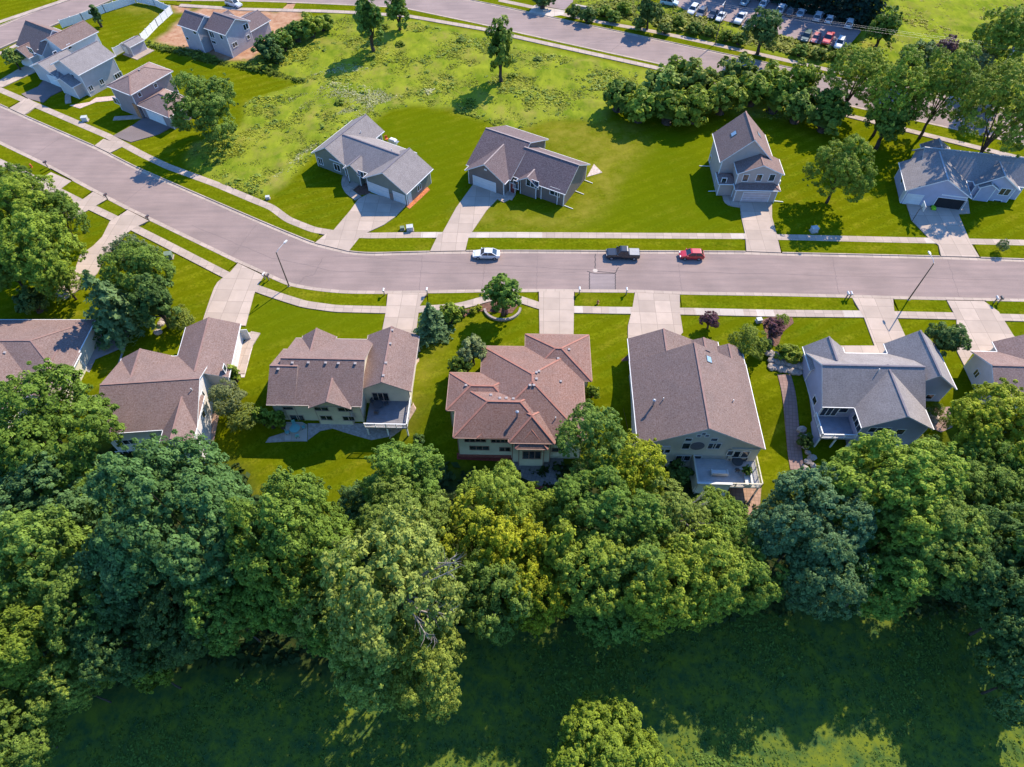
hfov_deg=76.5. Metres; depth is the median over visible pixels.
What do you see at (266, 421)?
arborvitae
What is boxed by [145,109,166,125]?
garage door
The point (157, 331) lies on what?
boulder
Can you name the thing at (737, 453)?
window
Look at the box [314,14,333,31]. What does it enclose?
shrub
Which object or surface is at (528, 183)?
window
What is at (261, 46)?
shrub
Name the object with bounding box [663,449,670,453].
window
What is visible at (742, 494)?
brick patio
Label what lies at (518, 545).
tree
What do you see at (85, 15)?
vinyl fence
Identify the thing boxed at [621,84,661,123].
shrub
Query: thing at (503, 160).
house
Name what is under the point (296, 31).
shrub
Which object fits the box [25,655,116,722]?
tree
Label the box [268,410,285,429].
arborvitae
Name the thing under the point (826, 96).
tree
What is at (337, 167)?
window
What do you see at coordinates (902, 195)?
door
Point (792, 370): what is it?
boulder
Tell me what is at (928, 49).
tree
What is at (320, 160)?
window
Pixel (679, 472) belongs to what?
shrub
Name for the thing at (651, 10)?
tree
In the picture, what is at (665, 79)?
shrub
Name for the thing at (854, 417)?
window
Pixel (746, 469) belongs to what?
potted plant
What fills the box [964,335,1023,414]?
house
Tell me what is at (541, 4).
shrub
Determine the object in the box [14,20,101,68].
house
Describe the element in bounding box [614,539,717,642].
tree
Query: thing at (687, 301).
verge
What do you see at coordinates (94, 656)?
tree
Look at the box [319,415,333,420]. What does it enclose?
window
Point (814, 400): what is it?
window
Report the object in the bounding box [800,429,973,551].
tree
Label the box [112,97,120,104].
window
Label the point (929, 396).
window
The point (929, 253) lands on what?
street lamp
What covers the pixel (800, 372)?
boulder
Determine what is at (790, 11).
parked car
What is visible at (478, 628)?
tree
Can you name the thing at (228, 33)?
house
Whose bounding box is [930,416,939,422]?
boulder
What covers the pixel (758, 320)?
utility box
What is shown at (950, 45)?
tree
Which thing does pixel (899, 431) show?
window
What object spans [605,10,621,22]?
shrub
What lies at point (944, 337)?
tree
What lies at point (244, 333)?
garage door
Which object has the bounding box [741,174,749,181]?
window
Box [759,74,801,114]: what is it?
shrub
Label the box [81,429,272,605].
tree
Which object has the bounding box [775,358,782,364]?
boulder
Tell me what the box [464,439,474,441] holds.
window
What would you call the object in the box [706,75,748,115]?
shrub
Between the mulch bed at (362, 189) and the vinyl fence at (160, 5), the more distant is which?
the vinyl fence at (160, 5)
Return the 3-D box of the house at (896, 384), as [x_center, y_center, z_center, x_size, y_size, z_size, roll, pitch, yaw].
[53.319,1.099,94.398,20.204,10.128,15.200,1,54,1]
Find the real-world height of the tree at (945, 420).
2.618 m
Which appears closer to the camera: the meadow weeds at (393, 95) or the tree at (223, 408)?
the tree at (223, 408)
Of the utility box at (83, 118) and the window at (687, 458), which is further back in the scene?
the utility box at (83, 118)
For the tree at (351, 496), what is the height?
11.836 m
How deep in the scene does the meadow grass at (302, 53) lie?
145.35 m
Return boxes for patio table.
[290,424,299,432]
[373,400,382,407]
[732,458,742,465]
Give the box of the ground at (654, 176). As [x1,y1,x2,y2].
[0,0,1023,766]
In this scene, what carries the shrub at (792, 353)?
on the ground at (654, 176)
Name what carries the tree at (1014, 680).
on the ground at (654, 176)
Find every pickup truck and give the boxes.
[606,245,639,260]
[733,11,747,24]
[821,31,834,44]
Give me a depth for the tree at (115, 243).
106.38 m
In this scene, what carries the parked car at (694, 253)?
on the street at (188, 214)
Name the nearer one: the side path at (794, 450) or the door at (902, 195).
the side path at (794, 450)
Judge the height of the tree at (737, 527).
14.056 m
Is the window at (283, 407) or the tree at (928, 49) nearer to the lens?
the window at (283, 407)
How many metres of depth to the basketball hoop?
116.67 m
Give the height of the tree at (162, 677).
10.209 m
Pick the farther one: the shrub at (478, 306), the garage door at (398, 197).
the garage door at (398, 197)
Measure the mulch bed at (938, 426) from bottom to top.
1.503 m
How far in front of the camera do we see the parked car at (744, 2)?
169.28 m
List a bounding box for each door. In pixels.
[46,74,60,86]
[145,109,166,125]
[240,329,250,339]
[367,181,389,198]
[392,191,405,203]
[407,192,411,203]
[473,175,495,192]
[510,182,514,193]
[740,192,770,201]
[899,189,905,201]
[902,193,924,204]
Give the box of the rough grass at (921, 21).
[860,0,1023,93]
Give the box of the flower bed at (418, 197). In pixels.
[406,187,429,208]
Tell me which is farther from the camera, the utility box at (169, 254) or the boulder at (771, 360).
the utility box at (169, 254)
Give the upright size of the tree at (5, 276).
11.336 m
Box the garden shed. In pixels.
[120,35,154,59]
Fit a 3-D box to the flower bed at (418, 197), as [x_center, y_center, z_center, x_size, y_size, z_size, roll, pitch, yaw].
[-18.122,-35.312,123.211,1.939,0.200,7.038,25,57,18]
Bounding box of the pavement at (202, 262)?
[0,0,1023,321]
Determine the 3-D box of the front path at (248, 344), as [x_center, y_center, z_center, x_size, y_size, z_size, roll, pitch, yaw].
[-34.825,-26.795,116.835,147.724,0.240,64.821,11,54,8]
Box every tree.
[0,162,44,210]
[0,171,79,239]
[0,207,88,294]
[0,235,26,291]
[0,357,126,491]
[0,451,104,558]
[0,504,99,617]
[0,594,86,695]
[0,689,69,766]
[1,47,25,69]
[1,402,65,494]
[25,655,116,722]
[31,463,115,527]
[34,189,90,239]
[39,256,84,303]
[39,566,127,654]
[63,516,184,630]
[63,592,169,688]
[81,269,161,353]
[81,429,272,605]
[97,237,176,300]
[102,232,158,262]
[127,273,181,328]
[132,656,180,693]
[135,565,236,669]
[161,68,238,142]
[166,304,195,329]
[182,575,271,657]
[207,378,247,417]
[222,465,364,609]
[223,538,321,634]
[226,402,258,432]
[259,477,324,526]
[275,559,357,649]
[302,597,363,671]
[320,500,470,674]
[326,610,439,715]
[336,479,388,532]
[352,0,384,51]
[354,475,451,570]
[358,438,444,520]
[384,0,409,30]
[387,623,465,724]
[411,302,455,348]
[433,485,522,584]
[452,546,534,646]
[453,459,537,545]
[456,333,486,365]
[475,509,548,591]
[479,273,521,316]
[484,14,514,82]
[501,553,569,637]
[517,481,570,533]
[524,518,587,584]
[545,530,633,618]
[546,465,672,566]
[546,690,674,766]
[555,402,631,486]
[573,571,648,648]
[593,428,669,500]
[593,526,672,623]
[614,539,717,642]
[626,475,711,546]
[636,0,664,29]
[665,519,750,624]
[680,493,762,573]
[690,484,736,527]
[698,311,719,328]
[714,538,789,616]
[727,323,768,360]
[742,6,783,54]
[745,461,880,573]
[763,317,785,337]
[770,0,791,4]
[776,519,881,621]
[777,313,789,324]
[785,57,822,92]
[787,0,808,9]
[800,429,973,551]
[802,0,825,14]
[802,133,877,203]
[814,87,855,119]
[817,0,840,17]
[822,42,889,104]
[828,0,860,23]
[841,532,936,622]
[843,0,872,28]
[854,44,935,136]
[855,0,888,29]
[863,97,914,149]
[865,5,903,48]
[868,478,998,596]
[896,38,936,74]
[907,40,989,138]
[924,321,971,356]
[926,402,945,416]
[928,517,1006,606]
[935,34,959,67]
[939,414,954,428]
[945,500,1023,586]
[946,377,1023,467]
[949,51,977,69]
[952,427,1023,496]
[953,459,1023,519]
[958,58,1023,157]
[958,555,1023,667]
[961,47,997,77]
[965,77,1010,104]
[969,3,1023,61]
[969,623,1023,730]
[975,464,1023,522]
[978,55,1023,110]
[996,238,1009,251]
[1003,523,1023,588]
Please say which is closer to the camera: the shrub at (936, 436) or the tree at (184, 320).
the shrub at (936, 436)
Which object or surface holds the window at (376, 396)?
in the house at (322, 377)
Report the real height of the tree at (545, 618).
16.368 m
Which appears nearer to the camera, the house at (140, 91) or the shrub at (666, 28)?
the house at (140, 91)
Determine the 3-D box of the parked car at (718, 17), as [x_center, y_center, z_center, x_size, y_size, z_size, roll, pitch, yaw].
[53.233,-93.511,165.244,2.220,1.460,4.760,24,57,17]
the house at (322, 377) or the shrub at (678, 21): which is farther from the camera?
the shrub at (678, 21)
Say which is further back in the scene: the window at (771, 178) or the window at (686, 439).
the window at (771, 178)
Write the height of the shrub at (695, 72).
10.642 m
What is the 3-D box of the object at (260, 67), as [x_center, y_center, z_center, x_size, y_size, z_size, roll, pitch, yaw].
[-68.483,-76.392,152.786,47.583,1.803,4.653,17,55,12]
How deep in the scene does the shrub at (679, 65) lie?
143.36 m
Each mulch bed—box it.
[211,409,218,440]
[354,183,370,194]
[457,453,511,461]
[463,302,516,316]
[621,356,631,438]
[762,317,793,346]
[929,407,951,431]
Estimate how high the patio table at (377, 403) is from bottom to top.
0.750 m
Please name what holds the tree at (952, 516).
on the ground at (654, 176)
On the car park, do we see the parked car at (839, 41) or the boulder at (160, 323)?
the parked car at (839, 41)
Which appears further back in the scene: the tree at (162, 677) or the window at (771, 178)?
the window at (771, 178)
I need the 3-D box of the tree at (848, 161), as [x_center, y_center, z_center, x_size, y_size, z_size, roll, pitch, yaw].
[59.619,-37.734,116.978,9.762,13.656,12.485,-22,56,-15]
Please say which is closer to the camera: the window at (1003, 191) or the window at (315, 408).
the window at (315, 408)
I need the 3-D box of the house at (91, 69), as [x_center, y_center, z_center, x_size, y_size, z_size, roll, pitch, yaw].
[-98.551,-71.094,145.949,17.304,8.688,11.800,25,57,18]
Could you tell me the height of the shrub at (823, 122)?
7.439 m
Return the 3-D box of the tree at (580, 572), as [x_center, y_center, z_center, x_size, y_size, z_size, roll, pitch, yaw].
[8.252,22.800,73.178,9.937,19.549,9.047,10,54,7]
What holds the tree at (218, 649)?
on the ground at (654, 176)
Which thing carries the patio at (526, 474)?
on the ground at (654, 176)
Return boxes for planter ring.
[483,307,520,320]
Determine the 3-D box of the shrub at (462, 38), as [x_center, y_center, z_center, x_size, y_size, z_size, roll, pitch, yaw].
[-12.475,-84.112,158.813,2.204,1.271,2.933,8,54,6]
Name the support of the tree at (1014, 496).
on the ground at (654, 176)
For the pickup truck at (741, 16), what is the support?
on the car park
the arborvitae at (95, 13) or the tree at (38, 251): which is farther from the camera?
the arborvitae at (95, 13)
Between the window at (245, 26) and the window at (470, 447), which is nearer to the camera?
the window at (470, 447)
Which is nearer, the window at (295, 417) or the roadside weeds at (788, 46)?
the window at (295, 417)
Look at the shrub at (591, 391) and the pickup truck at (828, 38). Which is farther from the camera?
the pickup truck at (828, 38)
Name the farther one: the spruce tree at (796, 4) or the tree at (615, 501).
the spruce tree at (796, 4)
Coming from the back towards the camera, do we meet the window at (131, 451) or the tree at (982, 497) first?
the window at (131, 451)
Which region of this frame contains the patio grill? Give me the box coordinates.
[388,137,398,144]
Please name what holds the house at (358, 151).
on the ground at (654, 176)
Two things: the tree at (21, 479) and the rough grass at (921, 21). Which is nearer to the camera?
the tree at (21, 479)
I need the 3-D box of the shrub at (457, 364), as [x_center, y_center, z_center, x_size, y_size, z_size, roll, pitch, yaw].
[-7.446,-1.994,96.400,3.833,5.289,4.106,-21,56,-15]
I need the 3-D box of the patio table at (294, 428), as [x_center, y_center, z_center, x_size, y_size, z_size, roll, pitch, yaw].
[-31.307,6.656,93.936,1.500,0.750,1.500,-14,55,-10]
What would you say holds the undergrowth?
on the ground at (654, 176)
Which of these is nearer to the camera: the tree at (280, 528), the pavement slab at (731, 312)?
the tree at (280, 528)
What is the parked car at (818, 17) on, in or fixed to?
on the car park
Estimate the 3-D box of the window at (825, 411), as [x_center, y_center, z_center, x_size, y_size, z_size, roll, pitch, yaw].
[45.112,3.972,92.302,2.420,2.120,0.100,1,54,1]
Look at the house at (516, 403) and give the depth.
90.57 m
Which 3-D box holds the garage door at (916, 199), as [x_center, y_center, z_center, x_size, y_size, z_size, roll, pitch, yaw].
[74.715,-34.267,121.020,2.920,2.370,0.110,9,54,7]
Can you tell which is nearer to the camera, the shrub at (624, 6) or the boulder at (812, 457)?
the boulder at (812, 457)
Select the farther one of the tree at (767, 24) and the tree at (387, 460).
the tree at (767, 24)
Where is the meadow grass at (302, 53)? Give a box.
[187,17,806,197]
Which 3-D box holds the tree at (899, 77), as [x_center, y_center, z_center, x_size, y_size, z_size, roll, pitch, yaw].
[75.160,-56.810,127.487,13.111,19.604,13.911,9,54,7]
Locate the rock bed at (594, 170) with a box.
[587,165,601,176]
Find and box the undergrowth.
[0,414,1023,721]
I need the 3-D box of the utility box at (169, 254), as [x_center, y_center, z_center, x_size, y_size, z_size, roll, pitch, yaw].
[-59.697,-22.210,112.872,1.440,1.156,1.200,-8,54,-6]
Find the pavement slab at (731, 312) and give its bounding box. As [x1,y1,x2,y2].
[421,232,934,316]
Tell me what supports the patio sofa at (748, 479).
on the house at (693, 406)
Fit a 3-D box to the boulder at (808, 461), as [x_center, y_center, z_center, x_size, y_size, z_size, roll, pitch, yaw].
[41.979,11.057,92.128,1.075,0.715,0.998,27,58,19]
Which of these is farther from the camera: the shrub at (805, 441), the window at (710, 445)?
the shrub at (805, 441)
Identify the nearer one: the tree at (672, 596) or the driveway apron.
the tree at (672, 596)
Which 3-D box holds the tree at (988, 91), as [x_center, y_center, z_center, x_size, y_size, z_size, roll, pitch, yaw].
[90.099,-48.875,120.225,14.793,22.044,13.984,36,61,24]
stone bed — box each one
[308,423,390,439]
[389,358,418,438]
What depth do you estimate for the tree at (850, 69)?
131.09 m
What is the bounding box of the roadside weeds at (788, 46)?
[569,0,873,65]
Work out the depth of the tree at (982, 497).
78.39 m
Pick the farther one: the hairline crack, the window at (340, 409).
the hairline crack
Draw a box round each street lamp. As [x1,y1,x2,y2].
[276,240,290,286]
[714,1,725,44]
[907,251,933,300]
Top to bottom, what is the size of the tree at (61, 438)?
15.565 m
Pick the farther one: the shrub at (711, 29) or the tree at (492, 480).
the shrub at (711, 29)
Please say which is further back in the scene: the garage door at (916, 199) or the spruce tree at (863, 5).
the spruce tree at (863, 5)
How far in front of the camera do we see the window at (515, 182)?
121.90 m
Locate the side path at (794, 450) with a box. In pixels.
[777,374,803,469]
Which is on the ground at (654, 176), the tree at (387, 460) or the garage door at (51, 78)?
the tree at (387, 460)
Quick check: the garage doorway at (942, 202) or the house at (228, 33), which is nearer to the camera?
the garage doorway at (942, 202)
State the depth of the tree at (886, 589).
69.74 m
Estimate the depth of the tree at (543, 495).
76.56 m
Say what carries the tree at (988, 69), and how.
on the ground at (654, 176)
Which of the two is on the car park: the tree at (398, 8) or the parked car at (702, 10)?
the parked car at (702, 10)
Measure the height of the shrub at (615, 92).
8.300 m
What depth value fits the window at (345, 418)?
93.14 m
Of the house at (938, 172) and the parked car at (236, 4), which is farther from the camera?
the parked car at (236, 4)
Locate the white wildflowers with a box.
[274,61,434,176]
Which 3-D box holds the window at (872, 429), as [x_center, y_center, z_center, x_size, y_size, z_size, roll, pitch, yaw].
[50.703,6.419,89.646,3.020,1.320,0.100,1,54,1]
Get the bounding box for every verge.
[0,0,1023,156]
[0,93,1023,257]
[0,145,1023,313]
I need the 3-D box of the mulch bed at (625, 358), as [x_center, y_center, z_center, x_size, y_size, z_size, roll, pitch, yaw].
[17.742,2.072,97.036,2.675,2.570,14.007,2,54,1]
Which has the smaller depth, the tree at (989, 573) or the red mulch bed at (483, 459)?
the tree at (989, 573)
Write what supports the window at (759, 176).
in the house at (745, 165)
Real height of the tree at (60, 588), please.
20.194 m
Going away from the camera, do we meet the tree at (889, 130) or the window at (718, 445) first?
the window at (718, 445)
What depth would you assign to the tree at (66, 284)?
102.62 m
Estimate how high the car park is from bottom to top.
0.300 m
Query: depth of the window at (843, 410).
92.01 m
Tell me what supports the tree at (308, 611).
on the ground at (654, 176)
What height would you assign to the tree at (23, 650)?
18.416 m
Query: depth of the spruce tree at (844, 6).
163.22 m
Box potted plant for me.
[741,464,752,475]
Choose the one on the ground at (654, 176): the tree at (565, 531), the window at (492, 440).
the tree at (565, 531)
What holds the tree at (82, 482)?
on the ground at (654, 176)
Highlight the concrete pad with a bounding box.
[86,329,130,397]
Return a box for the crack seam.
[587,254,618,288]
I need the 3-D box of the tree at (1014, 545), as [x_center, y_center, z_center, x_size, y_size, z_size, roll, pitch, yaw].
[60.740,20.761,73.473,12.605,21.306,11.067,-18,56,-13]
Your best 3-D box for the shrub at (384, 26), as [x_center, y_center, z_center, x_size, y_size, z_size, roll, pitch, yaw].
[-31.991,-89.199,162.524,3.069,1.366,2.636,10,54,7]
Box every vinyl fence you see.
[58,0,135,27]
[112,42,123,55]
[136,0,168,9]
[140,5,172,39]
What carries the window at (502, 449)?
in the house at (516, 403)
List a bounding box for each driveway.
[0,66,1014,364]
[22,80,170,142]
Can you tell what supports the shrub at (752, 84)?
on the ground at (654, 176)
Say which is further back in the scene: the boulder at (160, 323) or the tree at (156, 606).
the boulder at (160, 323)
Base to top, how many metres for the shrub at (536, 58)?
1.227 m
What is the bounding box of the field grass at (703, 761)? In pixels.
[5,600,1023,766]
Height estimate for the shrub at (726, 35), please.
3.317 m
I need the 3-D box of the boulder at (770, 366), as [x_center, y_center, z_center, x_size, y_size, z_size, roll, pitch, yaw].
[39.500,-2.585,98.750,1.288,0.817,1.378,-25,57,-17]
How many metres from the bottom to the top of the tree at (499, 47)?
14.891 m
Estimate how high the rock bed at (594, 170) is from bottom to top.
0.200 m
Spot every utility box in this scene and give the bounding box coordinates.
[80,115,88,121]
[163,251,173,259]
[406,224,413,231]
[755,317,762,323]
[809,225,819,233]
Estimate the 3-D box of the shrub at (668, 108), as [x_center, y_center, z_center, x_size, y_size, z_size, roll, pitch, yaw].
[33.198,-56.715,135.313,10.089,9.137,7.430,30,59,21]
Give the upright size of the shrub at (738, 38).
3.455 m
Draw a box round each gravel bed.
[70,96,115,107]
[241,332,252,376]
[266,432,287,442]
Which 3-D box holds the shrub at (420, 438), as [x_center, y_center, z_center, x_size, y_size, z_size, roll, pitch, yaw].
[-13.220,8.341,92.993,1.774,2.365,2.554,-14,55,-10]
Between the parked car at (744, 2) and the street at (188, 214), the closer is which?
the street at (188, 214)
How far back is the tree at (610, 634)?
68.69 m
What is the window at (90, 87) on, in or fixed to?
in the house at (91, 69)
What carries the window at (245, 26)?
in the house at (228, 33)
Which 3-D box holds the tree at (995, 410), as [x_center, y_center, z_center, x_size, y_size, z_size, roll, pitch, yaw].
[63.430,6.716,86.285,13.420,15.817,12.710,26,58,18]
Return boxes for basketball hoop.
[912,201,925,220]
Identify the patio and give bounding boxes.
[285,422,306,440]
[513,458,562,485]
[729,488,760,515]
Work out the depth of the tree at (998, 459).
80.86 m
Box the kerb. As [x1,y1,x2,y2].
[0,0,1023,301]
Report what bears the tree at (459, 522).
on the ground at (654, 176)
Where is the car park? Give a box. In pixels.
[536,0,860,46]
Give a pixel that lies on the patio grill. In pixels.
(391, 140)
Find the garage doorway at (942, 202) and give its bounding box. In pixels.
[933,197,967,209]
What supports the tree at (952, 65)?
on the ground at (654, 176)
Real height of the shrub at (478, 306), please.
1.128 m
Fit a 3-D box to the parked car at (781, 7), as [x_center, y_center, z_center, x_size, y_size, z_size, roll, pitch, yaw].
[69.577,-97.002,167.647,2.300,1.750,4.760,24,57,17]
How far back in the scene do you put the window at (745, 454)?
88.10 m
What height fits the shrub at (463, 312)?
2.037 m
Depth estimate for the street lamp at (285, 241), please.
105.40 m
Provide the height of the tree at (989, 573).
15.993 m
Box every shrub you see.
[11,285,49,314]
[251,33,280,58]
[263,46,285,63]
[270,27,293,51]
[283,20,313,42]
[294,11,323,37]
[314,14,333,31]
[334,98,344,104]
[380,24,389,29]
[395,40,404,46]
[412,433,424,444]
[439,302,462,324]
[447,356,472,371]
[456,36,464,41]
[460,306,467,315]
[465,98,475,103]
[468,307,476,313]
[475,304,481,310]
[507,72,516,78]
[532,0,555,8]
[533,56,541,61]
[565,3,580,17]
[577,6,597,23]
[585,385,599,398]
[585,398,599,412]
[594,5,611,16]
[602,78,637,112]
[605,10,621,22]
[616,1,631,13]
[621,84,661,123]
[632,17,646,30]
[641,63,687,96]
[649,89,690,126]
[656,22,672,33]
[663,54,688,76]
[666,458,694,485]
[671,15,686,26]
[677,56,721,95]
[678,82,718,127]
[685,21,702,34]
[703,24,718,36]
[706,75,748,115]
[715,51,758,90]
[719,29,734,41]
[731,32,747,45]
[737,68,775,106]
[756,337,771,353]
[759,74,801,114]
[765,58,788,84]
[773,343,803,363]
[783,85,820,124]
[792,43,809,56]
[796,432,813,448]
[807,104,842,135]
[811,47,827,58]
[828,48,846,58]
[909,434,929,448]
[924,433,940,444]
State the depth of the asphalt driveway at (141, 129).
137.21 m
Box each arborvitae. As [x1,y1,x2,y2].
[88,4,102,26]
[226,364,240,382]
[251,407,267,425]
[261,411,277,428]
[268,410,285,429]
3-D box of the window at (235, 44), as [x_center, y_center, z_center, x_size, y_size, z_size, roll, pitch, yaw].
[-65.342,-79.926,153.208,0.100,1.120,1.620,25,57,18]
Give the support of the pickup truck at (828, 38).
on the car park
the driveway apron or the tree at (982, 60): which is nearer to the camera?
the tree at (982, 60)
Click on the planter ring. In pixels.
(502, 319)
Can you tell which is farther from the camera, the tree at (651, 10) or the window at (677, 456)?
the tree at (651, 10)
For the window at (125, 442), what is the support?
in the house at (148, 392)
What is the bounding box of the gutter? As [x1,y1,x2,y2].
[0,0,1023,300]
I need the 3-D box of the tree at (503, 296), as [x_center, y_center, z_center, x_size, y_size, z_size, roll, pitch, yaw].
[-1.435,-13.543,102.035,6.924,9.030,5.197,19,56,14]
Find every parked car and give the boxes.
[224,0,242,8]
[473,247,499,259]
[660,0,678,6]
[679,248,704,260]
[687,2,698,14]
[695,5,707,18]
[707,8,718,18]
[715,11,726,21]
[740,0,749,6]
[758,0,768,7]
[777,3,786,13]
[785,7,796,16]
[795,8,806,17]
[800,29,812,42]
[810,32,821,43]
[812,11,824,21]
[824,15,835,23]
[834,35,845,48]
[843,18,855,28]
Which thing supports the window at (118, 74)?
in the house at (91, 69)
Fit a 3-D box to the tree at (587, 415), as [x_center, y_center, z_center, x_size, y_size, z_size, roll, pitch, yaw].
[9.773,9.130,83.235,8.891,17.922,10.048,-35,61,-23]
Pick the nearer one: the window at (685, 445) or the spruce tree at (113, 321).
the window at (685, 445)
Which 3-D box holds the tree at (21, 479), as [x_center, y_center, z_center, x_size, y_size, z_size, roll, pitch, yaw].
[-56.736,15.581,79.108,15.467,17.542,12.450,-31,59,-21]
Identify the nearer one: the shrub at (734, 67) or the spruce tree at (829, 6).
the shrub at (734, 67)
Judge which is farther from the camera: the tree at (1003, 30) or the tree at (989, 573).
the tree at (1003, 30)
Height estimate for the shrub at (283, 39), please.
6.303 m
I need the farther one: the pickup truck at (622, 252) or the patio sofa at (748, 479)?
the pickup truck at (622, 252)
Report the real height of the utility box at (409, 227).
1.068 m
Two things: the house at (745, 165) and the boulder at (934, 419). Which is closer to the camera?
the boulder at (934, 419)
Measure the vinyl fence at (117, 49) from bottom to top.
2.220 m
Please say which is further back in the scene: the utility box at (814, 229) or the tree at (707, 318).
the utility box at (814, 229)
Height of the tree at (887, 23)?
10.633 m
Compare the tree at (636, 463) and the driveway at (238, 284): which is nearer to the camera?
the tree at (636, 463)
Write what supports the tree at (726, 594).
on the ground at (654, 176)
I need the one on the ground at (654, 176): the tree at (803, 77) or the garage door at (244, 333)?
the tree at (803, 77)
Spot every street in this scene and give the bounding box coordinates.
[0,0,107,46]
[0,107,1023,300]
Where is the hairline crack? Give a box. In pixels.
[41,35,988,295]
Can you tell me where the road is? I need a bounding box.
[244,0,1023,142]
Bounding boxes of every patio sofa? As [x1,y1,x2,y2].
[710,469,728,475]
[743,472,752,486]
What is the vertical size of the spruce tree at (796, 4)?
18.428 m
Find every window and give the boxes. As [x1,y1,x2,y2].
[88,84,94,91]
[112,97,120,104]
[114,71,122,79]
[114,439,137,444]
[115,450,132,453]
[201,409,205,419]
[208,30,214,38]
[222,363,226,373]
[232,41,237,48]
[242,23,248,30]
[281,406,293,409]
[289,415,305,420]
[313,407,328,410]
[317,157,323,165]
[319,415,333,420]
[333,163,340,171]
[337,407,352,411]
[342,416,355,420]
[357,170,364,178]
[371,392,389,400]
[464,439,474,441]
[469,446,489,449]
[475,439,485,441]
[491,439,500,442]
[499,447,510,451]
[513,180,518,189]
[522,451,541,458]
[526,179,538,189]
[549,186,559,197]
[551,448,563,451]
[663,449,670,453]
[675,455,684,459]
[681,443,691,449]
[681,455,690,460]
[684,438,692,441]
[706,443,716,448]
[710,438,718,441]
[711,443,721,448]
[725,450,734,455]
[730,451,743,457]
[738,451,750,457]
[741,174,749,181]
[755,174,763,181]
[767,174,775,181]
[811,395,817,405]
[818,408,840,415]
[837,408,849,412]
[852,413,862,433]
[866,427,891,432]
[894,429,906,434]
[926,394,935,399]
[972,368,980,378]
[997,188,1012,195]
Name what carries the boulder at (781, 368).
on the ground at (654, 176)
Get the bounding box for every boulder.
[153,329,162,334]
[157,320,164,326]
[767,357,774,362]
[767,363,774,370]
[769,350,774,356]
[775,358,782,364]
[778,365,785,372]
[789,366,795,374]
[796,369,802,375]
[796,426,806,432]
[798,362,802,369]
[804,458,811,464]
[807,454,816,460]
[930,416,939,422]
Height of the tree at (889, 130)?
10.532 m
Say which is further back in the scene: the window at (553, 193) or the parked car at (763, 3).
the parked car at (763, 3)
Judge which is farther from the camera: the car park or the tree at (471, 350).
the car park
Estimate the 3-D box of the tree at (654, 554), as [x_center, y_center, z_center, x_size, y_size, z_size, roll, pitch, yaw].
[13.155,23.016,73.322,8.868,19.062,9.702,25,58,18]
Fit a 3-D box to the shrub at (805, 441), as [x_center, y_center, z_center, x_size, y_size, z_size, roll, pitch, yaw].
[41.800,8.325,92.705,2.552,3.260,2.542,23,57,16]
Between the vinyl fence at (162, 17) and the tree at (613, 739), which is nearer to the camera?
the tree at (613, 739)
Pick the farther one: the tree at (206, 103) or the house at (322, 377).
the tree at (206, 103)
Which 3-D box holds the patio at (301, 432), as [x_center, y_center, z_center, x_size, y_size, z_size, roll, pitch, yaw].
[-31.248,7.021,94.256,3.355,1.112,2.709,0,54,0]
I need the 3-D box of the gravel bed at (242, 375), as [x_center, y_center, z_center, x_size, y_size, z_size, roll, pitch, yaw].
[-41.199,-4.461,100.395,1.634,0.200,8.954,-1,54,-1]
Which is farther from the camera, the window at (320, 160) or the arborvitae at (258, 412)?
the window at (320, 160)
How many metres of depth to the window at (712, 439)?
85.68 m
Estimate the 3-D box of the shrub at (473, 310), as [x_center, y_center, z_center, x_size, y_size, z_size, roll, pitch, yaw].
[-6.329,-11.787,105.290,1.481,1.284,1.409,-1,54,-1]
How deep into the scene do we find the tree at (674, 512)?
73.80 m
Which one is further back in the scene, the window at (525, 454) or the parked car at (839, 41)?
the parked car at (839, 41)
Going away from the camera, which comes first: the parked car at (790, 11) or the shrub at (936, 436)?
the shrub at (936, 436)
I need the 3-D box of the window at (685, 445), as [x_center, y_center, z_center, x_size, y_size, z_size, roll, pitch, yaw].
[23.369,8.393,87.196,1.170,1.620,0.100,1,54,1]
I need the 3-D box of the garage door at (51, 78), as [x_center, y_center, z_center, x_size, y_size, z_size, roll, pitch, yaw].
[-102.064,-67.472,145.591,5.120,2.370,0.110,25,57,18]
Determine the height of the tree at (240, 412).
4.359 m
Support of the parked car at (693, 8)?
on the car park
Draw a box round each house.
[0,319,101,437]
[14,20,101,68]
[29,41,122,98]
[98,317,250,464]
[106,62,196,128]
[177,9,270,57]
[266,326,419,435]
[311,114,433,205]
[446,333,591,465]
[464,125,592,208]
[627,328,765,496]
[699,111,784,202]
[802,330,956,447]
[894,138,1023,209]
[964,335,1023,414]
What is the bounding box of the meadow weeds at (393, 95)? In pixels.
[188,15,778,193]
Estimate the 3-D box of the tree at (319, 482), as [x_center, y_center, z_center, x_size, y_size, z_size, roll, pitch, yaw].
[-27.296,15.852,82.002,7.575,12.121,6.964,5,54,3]
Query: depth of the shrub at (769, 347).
98.81 m

